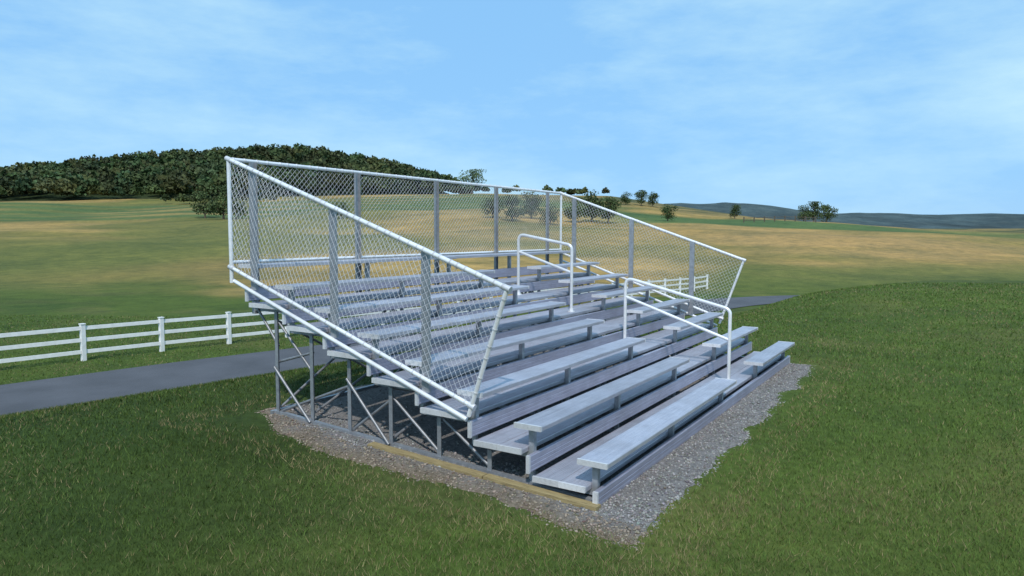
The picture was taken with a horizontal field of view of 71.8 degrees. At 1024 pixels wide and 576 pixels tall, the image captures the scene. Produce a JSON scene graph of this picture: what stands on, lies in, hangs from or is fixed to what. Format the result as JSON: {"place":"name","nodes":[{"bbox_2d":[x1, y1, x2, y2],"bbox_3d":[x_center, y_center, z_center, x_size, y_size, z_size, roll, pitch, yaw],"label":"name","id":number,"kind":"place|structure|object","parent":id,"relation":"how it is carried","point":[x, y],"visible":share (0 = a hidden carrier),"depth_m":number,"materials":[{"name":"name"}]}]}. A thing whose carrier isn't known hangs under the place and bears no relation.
{"place":"outdoors","nodes":[
{"label":"outdoors","id":0,"kind":"place"},
{"bbox_2d":[238,264,250,267],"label":"seat plank end caps","id":1,"kind":"object","parent":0,"point":[245,266],"visible":0.5,"depth_m":7.90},
{"bbox_2d":[0,295,799,416],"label":"road","id":2,"kind":"structure","parent":0,"point":[19,397],"depth_m":20.66,"materials":[{"name":"asphalt"}]},
{"bbox_2d":[0,161,1023,575],"bbox_3d":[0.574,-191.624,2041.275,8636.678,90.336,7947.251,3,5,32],"label":"ground","id":3,"kind":"structure","parent":0,"point":[148,255],"depth_m":12.67,"materials":[{"name":"plant"}]},
{"bbox_2d":[189,191,220,217],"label":"deciduous tree","id":4,"kind":"object","parent":3,"relation":"on","point":[199,206],"visible":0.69,"depth_m":174.26,"materials":[{"name":"green plant"}]},
{"bbox_2d":[204,184,243,218],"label":"deciduous tree","id":5,"kind":"object","parent":3,"relation":"on","point":[218,207],"visible":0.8,"depth_m":168.07,"materials":[{"name":"green plant"}]},
{"bbox_2d":[0,143,470,196],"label":"forest","id":6,"kind":"object","parent":3,"relation":"on","point":[178,171],"visible":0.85,"depth_m":345.67,"materials":[{"name":"green plant"}]},
{"bbox_2d":[222,197,248,218],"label":"deciduous tree","id":7,"kind":"object","parent":3,"relation":"on","point":[239,208],"visible":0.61,"depth_m":163.51,"materials":[{"name":"green plant"}]},
{"bbox_2d":[332,202,349,218],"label":"deciduous tree","id":8,"kind":"object","parent":3,"relation":"on","point":[342,206],"visible":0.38,"depth_m":148.96,"materials":[{"name":"green plant"}]},
{"bbox_2d":[0,274,707,362],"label":"white rail fence","id":9,"kind":"object","parent":3,"relation":"on","point":[82,328],"visible":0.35,"depth_m":24.83,"materials":[{"name":"paint"}]},
{"bbox_2d":[159,184,609,201],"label":"hedgerow","id":10,"kind":"object","parent":3,"relation":"on","point":[184,198],"visible":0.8,"depth_m":295.96,"materials":[{"name":"green plant"}]},
{"bbox_2d":[457,168,486,193],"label":"deciduous tree","id":11,"kind":"object","parent":3,"relation":"on","point":[474,174],"visible":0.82,"depth_m":296.51,"materials":[{"name":"green plant"}]},
{"bbox_2d":[479,195,502,217],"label":"deciduous tree","id":12,"kind":"object","parent":3,"relation":"on","point":[490,205],"visible":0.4,"depth_m":144.60,"materials":[{"name":"green plant"}]},
{"bbox_2d":[498,195,524,220],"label":"deciduous tree","id":13,"kind":"object","parent":3,"relation":"on","point":[510,210],"visible":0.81,"depth_m":140.62,"materials":[{"name":"green plant"}]},
{"bbox_2d":[520,191,545,218],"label":"deciduous tree","id":14,"kind":"object","parent":3,"relation":"on","point":[530,211],"visible":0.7,"depth_m":148.62,"materials":[{"name":"green plant"}]},
{"bbox_2d":[260,337,810,544],"bbox_3d":[1.005,1.366,9.770,5.080,0.253,8.402,3,5,32],"label":"gravel pad","id":15,"kind":"object","parent":3,"relation":"on","point":[399,417],"visible":0.25,"depth_m":7.19,"materials":[{"name":"gravel"}]},
{"bbox_2d":[367,442,600,510],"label":"timber sill","id":16,"kind":"structure","parent":15,"relation":"on","point":[561,497],"depth_m":6.15,"materials":[{"name":"wood"}]},
{"bbox_2d":[252,253,784,494],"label":"seat frames","id":17,"kind":"structure","parent":15,"relation":"on","point":[533,448],"depth_m":8.56,"materials":[{"name":"metal"}]},
{"bbox_2d":[245,290,248,301],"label":"riser plank end caps","id":18,"kind":"object","parent":17,"relation":"attached to","point":[246,296],"visible":0.64,"depth_m":7.86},
{"bbox_2d":[367,363,370,375],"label":"riser plank end caps","id":19,"kind":"object","parent":17,"relation":"attached to","point":[368,369],"visible":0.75,"depth_m":6.94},
{"bbox_2d":[282,270,493,289],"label":"seat plank","id":20,"kind":"object","parent":17,"relation":"on","point":[378,280],"visible":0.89,"depth_m":8.70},
{"bbox_2d":[275,270,494,289],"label":"seat plank end caps","id":21,"kind":"object","parent":20,"relation":"attached to","point":[286,287],"visible":0.68,"depth_m":7.55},
{"bbox_2d":[249,267,566,300],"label":"riser plank","id":22,"kind":"object","parent":17,"relation":"attached to","point":[504,272],"visible":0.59,"depth_m":9.90,"materials":[{"name":"metal"}]},
{"bbox_2d":[248,251,569,267],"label":"seat plank","id":23,"kind":"object","parent":17,"relation":"on","point":[416,258],"visible":0.79,"depth_m":9.73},
{"bbox_2d":[254,272,578,303],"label":"foot plank","id":24,"kind":"object","parent":17,"relation":"on","point":[320,297],"visible":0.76,"depth_m":9.75,"materials":[{"name":"metal"}]},
{"bbox_2d":[249,303,263,307],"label":"foot plank end caps","id":25,"kind":"object","parent":24,"relation":"on","point":[256,305],"visible":0.61,"depth_m":7.78,"materials":[{"name":"metal"}]},
{"bbox_2d":[320,285,527,312],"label":"seat plank","id":26,"kind":"object","parent":17,"relation":"on","point":[448,296],"visible":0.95,"depth_m":8.35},
{"bbox_2d":[315,285,528,312],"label":"seat plank end caps","id":27,"kind":"object","parent":26,"relation":"attached to","point":[323,310],"visible":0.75,"depth_m":7.28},
{"bbox_2d":[276,272,586,308],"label":"foot plank","id":28,"kind":"object","parent":17,"relation":"on","point":[284,305],"visible":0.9,"depth_m":9.59,"materials":[{"name":"metal"}]},
{"bbox_2d":[264,272,590,309],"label":"foot plank end caps","id":29,"kind":"object","parent":28,"relation":"on","point":[267,306],"visible":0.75,"depth_m":7.67,"materials":[{"name":"metal"}]},
{"bbox_2d":[282,275,594,323],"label":"riser plank end caps","id":30,"kind":"object","parent":17,"relation":"attached to","point":[283,318],"visible":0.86,"depth_m":7.56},
{"bbox_2d":[286,275,593,323],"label":"riser plank","id":31,"kind":"object","parent":17,"relation":"attached to","point":[533,286],"visible":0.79,"depth_m":9.70,"materials":[{"name":"metal"}]},
{"bbox_2d":[291,284,606,326],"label":"foot plank","id":32,"kind":"object","parent":17,"relation":"on","point":[411,310],"visible":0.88,"depth_m":9.69,"materials":[{"name":"metal"}]},
{"bbox_2d":[286,326,301,331],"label":"foot plank end caps","id":33,"kind":"object","parent":32,"relation":"on","point":[293,328],"visible":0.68,"depth_m":7.48,"materials":[{"name":"metal"}]},
{"bbox_2d":[307,284,614,332],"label":"foot plank","id":34,"kind":"object","parent":17,"relation":"on","point":[323,328],"visible":0.77,"depth_m":9.45,"materials":[{"name":"metal"}]},
{"bbox_2d":[302,284,614,333],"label":"foot plank end caps","id":35,"kind":"object","parent":34,"relation":"on","point":[306,330],"visible":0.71,"depth_m":7.36,"materials":[{"name":"metal"}]},
{"bbox_2d":[362,302,564,338],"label":"seat plank","id":36,"kind":"object","parent":17,"relation":"on","point":[524,309],"visible":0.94,"depth_m":8.22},
{"bbox_2d":[358,301,565,338],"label":"seat plank end caps","id":37,"kind":"object","parent":36,"relation":"attached to","point":[364,335],"visible":0.71,"depth_m":6.96,"materials":[{"name":"metal"}]},
{"bbox_2d":[322,287,622,348],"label":"riser plank end caps","id":38,"kind":"object","parent":17,"relation":"attached to","point":[324,339],"visible":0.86,"depth_m":7.25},
{"bbox_2d":[327,287,622,347],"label":"riser plank","id":39,"kind":"object","parent":17,"relation":"attached to","point":[577,298],"visible":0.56,"depth_m":9.38,"materials":[{"name":"metal"}]},
{"bbox_2d":[330,296,632,352],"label":"foot plank","id":40,"kind":"object","parent":17,"relation":"on","point":[361,347],"visible":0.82,"depth_m":9.24,"materials":[{"name":"metal"}]},
{"bbox_2d":[327,296,634,357],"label":"foot plank end caps","id":41,"kind":"object","parent":40,"relation":"on","point":[335,353],"visible":0.61,"depth_m":7.17,"materials":[{"name":"metal"}]},
{"bbox_2d":[224,156,746,421],"bbox_3d":[0.476,-0.373,10.205,3.755,2.524,7.788,3,5,32],"label":"chain link fence","id":42,"kind":"object","parent":17,"relation":"on","point":[254,260],"visible":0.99,"depth_m":7.75,"materials":[{"name":"metal"}]},
{"bbox_2d":[349,297,644,358],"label":"foot plank","id":43,"kind":"object","parent":17,"relation":"on","point":[367,353],"visible":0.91,"depth_m":9.15,"materials":[{"name":"metal"}]},
{"bbox_2d":[345,353,361,359],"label":"foot plank end caps","id":44,"kind":"object","parent":43,"relation":"on","point":[350,355],"visible":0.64,"depth_m":7.05,"materials":[{"name":"metal"}]},
{"bbox_2d":[517,234,574,311],"bbox_3d":[0.509,-0.253,11.102,1.070,1.196,0.108,3,5,32],"label":"handrail","id":45,"kind":"object","parent":43,"relation":"on","point":[519,252],"visible":0.94,"depth_m":11.01,"materials":[{"name":"metal"}]},
{"bbox_2d":[408,319,603,365],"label":"seat plank","id":46,"kind":"object","parent":17,"relation":"on","point":[505,342],"visible":0.91,"depth_m":8.00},
{"bbox_2d":[405,319,604,366],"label":"seat plank end caps","id":47,"kind":"object","parent":46,"relation":"attached to","point":[412,362],"visible":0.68,"depth_m":6.66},
{"bbox_2d":[371,300,652,374],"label":"riser plank","id":48,"kind":"object","parent":17,"relation":"attached to","point":[600,315],"visible":0.62,"depth_m":9.04,"materials":[{"name":"metal"}]},
{"bbox_2d":[375,309,664,380],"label":"foot plank","id":49,"kind":"object","parent":17,"relation":"on","point":[403,374],"visible":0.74,"depth_m":8.79,"materials":[{"name":"metal"}]},
{"bbox_2d":[371,309,665,385],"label":"foot plank end caps","id":50,"kind":"object","parent":49,"relation":"on","point":[381,381],"visible":0.61,"depth_m":6.85,"materials":[{"name":"metal"}]},
{"bbox_2d":[394,310,676,386],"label":"foot plank","id":51,"kind":"object","parent":17,"relation":"on","point":[502,357],"visible":0.91,"depth_m":8.72,"materials":[{"name":"metal"}]},
{"bbox_2d":[391,380,411,388],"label":"foot plank end caps","id":52,"kind":"object","parent":51,"relation":"on","point":[396,383],"visible":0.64,"depth_m":6.74,"materials":[{"name":"metal"}]},
{"bbox_2d":[415,313,684,405],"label":"riser plank end caps","id":53,"kind":"object","parent":17,"relation":"attached to","point":[416,399],"visible":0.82,"depth_m":6.63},
{"bbox_2d":[419,313,683,404],"bbox_3d":[1.132,0.783,9.826,0.030,0.150,7.584,3,5,32],"label":"riser plank","id":54,"kind":"object","parent":17,"relation":"attached to","point":[510,367],"visible":0.75,"depth_m":8.61,"materials":[{"name":"metal"}]},
{"bbox_2d":[461,337,644,396],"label":"seat plank","id":55,"kind":"object","parent":17,"relation":"on","point":[501,383],"visible":0.84,"depth_m":7.51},
{"bbox_2d":[457,337,645,397],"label":"seat plank end caps","id":56,"kind":"object","parent":55,"relation":"attached to","point":[479,395],"visible":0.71,"depth_m":6.35,"materials":[{"name":"metal"}]},
{"bbox_2d":[424,324,696,410],"bbox_3d":[1.275,0.903,9.744,0.243,0.045,7.584,3,5,32],"label":"foot plank","id":57,"kind":"object","parent":17,"relation":"on","point":[451,402],"visible":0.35,"depth_m":7.03,"materials":[{"name":"metal"}]},
{"bbox_2d":[420,407,441,415],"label":"foot plank end caps","id":58,"kind":"object","parent":57,"relation":"on","point":[430,411],"visible":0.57,"depth_m":6.54,"materials":[{"name":"metal"}]},
{"bbox_2d":[538,262,598,268],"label":"seat plank","id":59,"kind":"object","parent":17,"relation":"on","point":[568,264],"visible":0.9,"depth_m":12.98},
{"bbox_2d":[527,266,540,268],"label":"seat plank end caps","id":60,"kind":"object","parent":59,"relation":"attached to","point":[533,267],"visible":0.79,"depth_m":12.00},
{"bbox_2d":[445,324,709,417],"bbox_3d":[1.486,0.914,9.611,0.243,0.045,7.584,3,5,32],"label":"foot plank","id":61,"kind":"object","parent":17,"relation":"on","point":[495,400],"visible":0.91,"depth_m":8.18,"materials":[{"name":"metal"}]},
{"bbox_2d":[441,323,703,419],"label":"foot plank end caps","id":62,"kind":"object","parent":61,"relation":"on","point":[447,414],"visible":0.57,"depth_m":6.43,"materials":[{"name":"metal"}]},
{"bbox_2d":[468,327,717,437],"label":"riser plank end caps","id":63,"kind":"object","parent":17,"relation":"attached to","point":[469,429],"visible":0.82,"depth_m":6.32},
{"bbox_2d":[470,327,716,436],"bbox_3d":[1.647,1.021,9.518,0.030,0.150,7.584,3,5,32],"label":"riser plank","id":64,"kind":"object","parent":17,"relation":"attached to","point":[491,420],"visible":0.87,"depth_m":7.99,"materials":[{"name":"metal"}]},
{"bbox_2d":[477,344,711,443],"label":"foot plank","id":65,"kind":"object","parent":17,"relation":"on","point":[505,434],"visible":0.34,"depth_m":6.59,"materials":[{"name":"metal"}]},
{"bbox_2d":[473,440,496,449],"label":"foot plank end caps","id":66,"kind":"object","parent":65,"relation":"on","point":[484,444],"visible":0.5,"depth_m":6.24,"materials":[{"name":"metal"}]},
{"bbox_2d":[564,274,627,282],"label":"seat plank","id":67,"kind":"object","parent":17,"relation":"on","point":[592,278],"visible":0.91,"depth_m":12.52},
{"bbox_2d":[558,273,616,282],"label":"seat plank end caps","id":68,"kind":"object","parent":67,"relation":"attached to","point":[563,281],"visible":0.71,"depth_m":11.71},
{"bbox_2d":[518,357,688,430],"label":"seat plank","id":69,"kind":"object","parent":17,"relation":"on","point":[558,413],"visible":1,"depth_m":7.14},
{"bbox_2d":[514,357,689,431],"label":"seat plank end caps","id":70,"kind":"object","parent":69,"relation":"attached to","point":[530,427],"visible":0.79,"depth_m":6.03,"materials":[{"name":"metal"}]},
{"bbox_2d":[500,338,744,453],"bbox_3d":[2.001,1.152,9.303,0.243,0.045,7.584,3,5,32],"label":"foot plank","id":71,"kind":"object","parent":17,"relation":"on","point":[521,441],"visible":0.59,"depth_m":7.59,"materials":[{"name":"metal"}]},
{"bbox_2d":[497,338,744,454],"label":"foot plank end caps","id":72,"kind":"object","parent":71,"relation":"on","point":[510,449],"visible":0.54,"depth_m":6.10,"materials":[{"name":"metal"}]},
{"bbox_2d":[596,286,655,297],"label":"seat plank","id":73,"kind":"object","parent":17,"relation":"on","point":[629,291],"visible":0.74,"depth_m":12.21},
{"bbox_2d":[591,294,606,297],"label":"seat plank end caps","id":74,"kind":"object","parent":73,"relation":"attached to","point":[598,296],"visible":0.57,"depth_m":11.38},
{"bbox_2d":[526,350,751,473],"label":"riser plank end caps","id":75,"kind":"object","parent":17,"relation":"attached to","point":[528,464],"visible":0.89,"depth_m":6.01,"materials":[{"name":"metal"}]},
{"bbox_2d":[529,342,751,471],"bbox_3d":[2.161,1.260,9.209,0.030,0.150,7.584,3,5,32],"label":"riser plank","id":76,"kind":"object","parent":17,"relation":"attached to","point":[557,448],"visible":1,"depth_m":7.64,"materials":[{"name":"metal"}]},
{"bbox_2d":[535,352,758,480],"bbox_3d":[2.305,1.379,9.127,0.243,0.045,7.584,3,5,32],"label":"foot plank","id":77,"kind":"object","parent":17,"relation":"on","point":[563,469],"visible":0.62,"depth_m":7.32,"materials":[{"name":"metal"}]},
{"bbox_2d":[532,351,756,486],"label":"foot plank end caps","id":78,"kind":"object","parent":77,"relation":"on","point":[545,481],"visible":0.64,"depth_m":5.93,"materials":[{"name":"metal"}]},
{"bbox_2d":[581,378,735,468],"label":"seat plank","id":79,"kind":"object","parent":17,"relation":"on","point":[615,450],"visible":1,"depth_m":6.82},
{"bbox_2d":[577,378,736,469],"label":"seat plank end caps","id":80,"kind":"object","parent":79,"relation":"attached to","point":[591,463],"visible":0.82,"depth_m":5.72,"materials":[{"name":"metal"}]},
{"bbox_2d":[629,299,689,312],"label":"seat plank","id":81,"kind":"object","parent":17,"relation":"on","point":[664,304],"visible":0.98,"depth_m":12.00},
{"bbox_2d":[627,299,689,313],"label":"seat plank end caps","id":82,"kind":"object","parent":81,"relation":"attached to","point":[635,311],"visible":0.61,"depth_m":11.07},
{"bbox_2d":[666,312,722,329],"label":"seat plank","id":83,"kind":"object","parent":17,"relation":"on","point":[701,318],"visible":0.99,"depth_m":11.69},
{"bbox_2d":[663,312,716,329],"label":"seat plank end caps","id":84,"kind":"object","parent":83,"relation":"attached to","point":[672,327],"visible":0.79,"depth_m":10.77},
{"bbox_2d":[705,326,757,346],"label":"seat plank","id":85,"kind":"object","parent":17,"relation":"on","point":[740,332],"visible":0.94,"depth_m":11.44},
{"bbox_2d":[702,326,757,347],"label":"seat plank end caps","id":86,"kind":"object","parent":85,"relation":"attached to","point":[711,345],"visible":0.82,"depth_m":10.47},
{"bbox_2d":[746,341,793,365],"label":"seat plank","id":87,"kind":"object","parent":17,"relation":"on","point":[770,353],"visible":1,"depth_m":10.99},
{"bbox_2d":[744,341,794,365],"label":"seat plank end caps","id":88,"kind":"object","parent":87,"relation":"attached to","point":[753,363],"visible":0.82,"depth_m":10.16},
{"bbox_2d":[270,285,778,501],"bbox_3d":[1.006,0.780,9.930,3.962,1.346,7.544,3,5,32],"label":"understructure","id":89,"kind":"object","parent":15,"relation":"on","point":[488,469],"visible":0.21,"depth_m":7.24,"materials":[{"name":"metal"}]},
{"bbox_2d":[256,283,707,466],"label":"diagonal braces","id":90,"kind":"object","parent":89,"relation":"attached to","point":[426,436],"visible":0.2,"depth_m":7.60,"materials":[{"name":"metal"}]},
{"bbox_2d":[254,337,815,550],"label":"gravel stones","id":91,"kind":"object","parent":15,"relation":"on","point":[625,499],"visible":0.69,"depth_m":6.66,"materials":[{"name":"gravel"}]},
{"bbox_2d":[562,354,780,491],"bbox_3d":[2.515,1.390,8.994,0.243,0.045,7.584,3,5,32],"label":"foot plank","id":92,"kind":"object","parent":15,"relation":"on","point":[582,476],"visible":0.38,"depth_m":7.04,"materials":[{"name":"metal"}]},
{"bbox_2d":[558,481,585,492],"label":"foot plank end caps","id":93,"kind":"object","parent":92,"relation":"on","point":[572,487],"visible":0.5,"depth_m":5.79,"materials":[{"name":"metal"}]},
{"bbox_2d":[623,278,731,378],"bbox_3d":[2.310,0.582,10.022,1.640,1.406,0.108,3,5,32],"label":"handrail","id":94,"kind":"object","parent":92,"relation":"on","point":[727,309],"visible":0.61,"depth_m":9.92,"materials":[{"name":"metal"}]},
{"bbox_2d":[595,356,789,504],"bbox_3d":[2.696,1.474,8.886,0.040,0.150,7.584,3,5,32],"label":"front board","id":95,"kind":"object","parent":15,"relation":"on","point":[621,480],"visible":0.79,"depth_m":7.30,"materials":[{"name":"metal"}]},
{"bbox_2d":[592,491,598,503],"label":"front board end caps","id":96,"kind":"object","parent":95,"relation":"attached to","point":[595,497],"visible":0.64,"depth_m":5.69,"materials":[{"name":"metal"}]},
{"bbox_2d":[539,204,562,224],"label":"deciduous tree","id":97,"kind":"object","parent":3,"relation":"on","point":[550,215],"visible":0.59,"depth_m":139.03,"materials":[{"name":"green plant"}]},
{"bbox_2d":[563,197,585,219],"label":"deciduous tree","id":98,"kind":"object","parent":3,"relation":"on","point":[566,214],"visible":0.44,"depth_m":147.43,"materials":[{"name":"green plant"}]},
{"bbox_2d":[580,189,603,221],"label":"deciduous tree","id":99,"kind":"object","parent":3,"relation":"on","point":[590,198],"visible":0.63,"depth_m":150.36,"materials":[{"name":"green plant"}]},
{"bbox_2d":[593,196,621,223],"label":"deciduous tree","id":100,"kind":"object","parent":3,"relation":"on","point":[609,202],"visible":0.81,"depth_m":146.64,"materials":[{"name":"green plant"}]},
{"bbox_2d":[620,191,632,204],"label":"deciduous tree","id":101,"kind":"object","parent":3,"relation":"on","point":[624,199],"visible":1,"depth_m":229.90,"materials":[{"name":"green plant"}]},
{"bbox_2d":[633,190,649,205],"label":"deciduous tree","id":102,"kind":"object","parent":3,"relation":"on","point":[640,195],"visible":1,"depth_m":229.93,"materials":[{"name":"green plant"}]},
{"bbox_2d":[647,192,658,205],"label":"deciduous tree","id":103,"kind":"object","parent":3,"relation":"on","point":[652,198],"visible":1,"depth_m":233.99,"materials":[{"name":"green plant"}]},
{"bbox_2d":[660,204,677,220],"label":"deciduous tree","id":104,"kind":"object","parent":3,"relation":"on","point":[665,211],"visible":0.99,"depth_m":158.57,"materials":[{"name":"green plant"}]},
{"bbox_2d":[730,204,741,218],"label":"deciduous tree","id":105,"kind":"object","parent":3,"relation":"on","point":[735,208],"visible":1,"depth_m":198.51,"materials":[{"name":"green plant"}]},
{"bbox_2d":[743,216,815,222],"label":"wooden paddock fence","id":106,"kind":"object","parent":3,"relation":"on","point":[774,219],"visible":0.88,"depth_m":177.12,"materials":[{"name":"white wood"}]},
{"bbox_2d":[797,205,811,220],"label":"deciduous tree","id":107,"kind":"object","parent":3,"relation":"on","point":[803,214],"visible":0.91,"depth_m":220.32,"materials":[{"name":"green plant"}]},
{"bbox_2d":[807,201,823,221],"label":"deciduous tree","id":108,"kind":"object","parent":3,"relation":"on","point":[814,205],"visible":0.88,"depth_m":221.97,"materials":[{"name":"green plant"}]},
{"bbox_2d":[819,204,838,221],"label":"deciduous tree","id":109,"kind":"object","parent":3,"relation":"on","point":[827,211],"visible":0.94,"depth_m":224.09,"materials":[{"name":"green plant"}]},
{"bbox_2d":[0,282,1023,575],"bbox_3d":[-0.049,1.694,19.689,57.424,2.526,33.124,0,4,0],"label":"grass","id":110,"kind":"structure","parent":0,"point":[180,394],"depth_m":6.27,"materials":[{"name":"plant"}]},
{"bbox_2d":[0,0,1023,214],"label":"sky","id":111,"kind":"structure","parent":0,"point":[849,106],"materials":[{"name":"blue"}]}
]}

